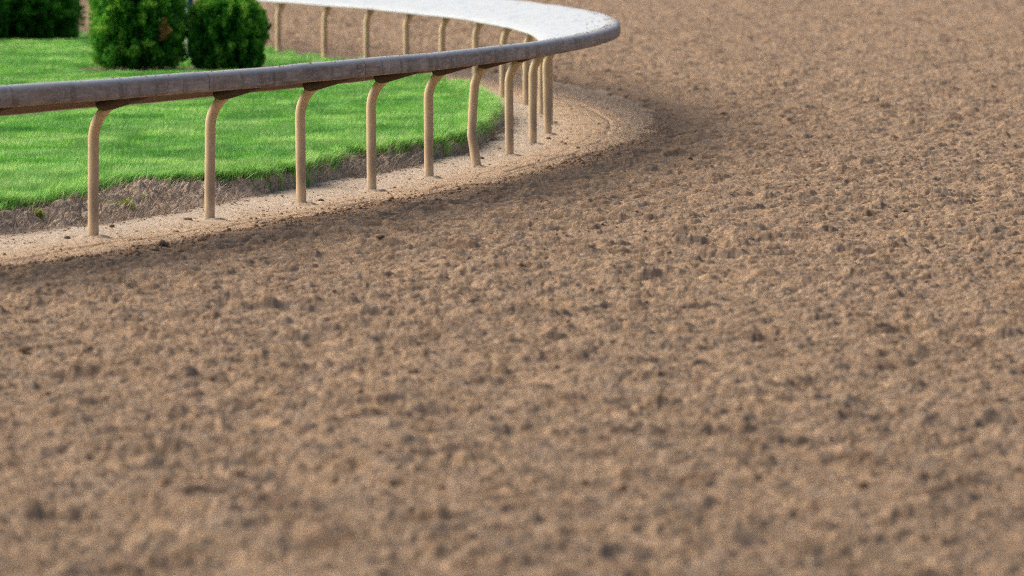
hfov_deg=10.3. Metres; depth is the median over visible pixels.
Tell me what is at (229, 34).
clipped shrub
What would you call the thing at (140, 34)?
clipped shrub
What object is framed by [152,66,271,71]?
planting bed soil
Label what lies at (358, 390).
dirt crumbs
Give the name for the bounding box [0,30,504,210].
lawn grass
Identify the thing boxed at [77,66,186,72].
planting bed soil
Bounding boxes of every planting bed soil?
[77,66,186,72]
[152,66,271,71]
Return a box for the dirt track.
[0,0,1023,575]
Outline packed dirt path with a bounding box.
[0,31,656,264]
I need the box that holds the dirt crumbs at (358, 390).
[0,56,1023,501]
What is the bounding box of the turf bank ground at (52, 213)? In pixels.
[0,114,504,234]
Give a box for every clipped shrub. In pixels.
[0,0,17,38]
[0,0,86,39]
[86,0,191,69]
[187,0,272,68]
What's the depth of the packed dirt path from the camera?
54.95 m
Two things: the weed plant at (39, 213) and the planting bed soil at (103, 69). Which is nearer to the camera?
the weed plant at (39, 213)
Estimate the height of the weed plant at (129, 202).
0.166 m
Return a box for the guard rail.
[0,0,620,235]
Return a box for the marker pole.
[185,0,192,58]
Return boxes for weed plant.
[31,207,45,219]
[119,197,135,210]
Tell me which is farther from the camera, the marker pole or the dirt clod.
the marker pole
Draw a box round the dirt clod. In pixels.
[156,239,168,245]
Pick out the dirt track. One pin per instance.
(708, 514)
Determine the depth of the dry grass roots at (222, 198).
51.09 m
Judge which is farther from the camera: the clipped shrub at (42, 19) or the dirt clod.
the clipped shrub at (42, 19)
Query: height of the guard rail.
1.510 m
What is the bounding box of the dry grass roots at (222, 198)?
[0,88,518,234]
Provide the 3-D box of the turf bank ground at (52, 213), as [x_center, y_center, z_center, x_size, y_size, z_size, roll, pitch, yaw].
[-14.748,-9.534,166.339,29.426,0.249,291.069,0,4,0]
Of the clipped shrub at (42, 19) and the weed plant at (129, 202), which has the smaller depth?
the weed plant at (129, 202)
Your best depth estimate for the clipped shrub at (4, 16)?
92.44 m

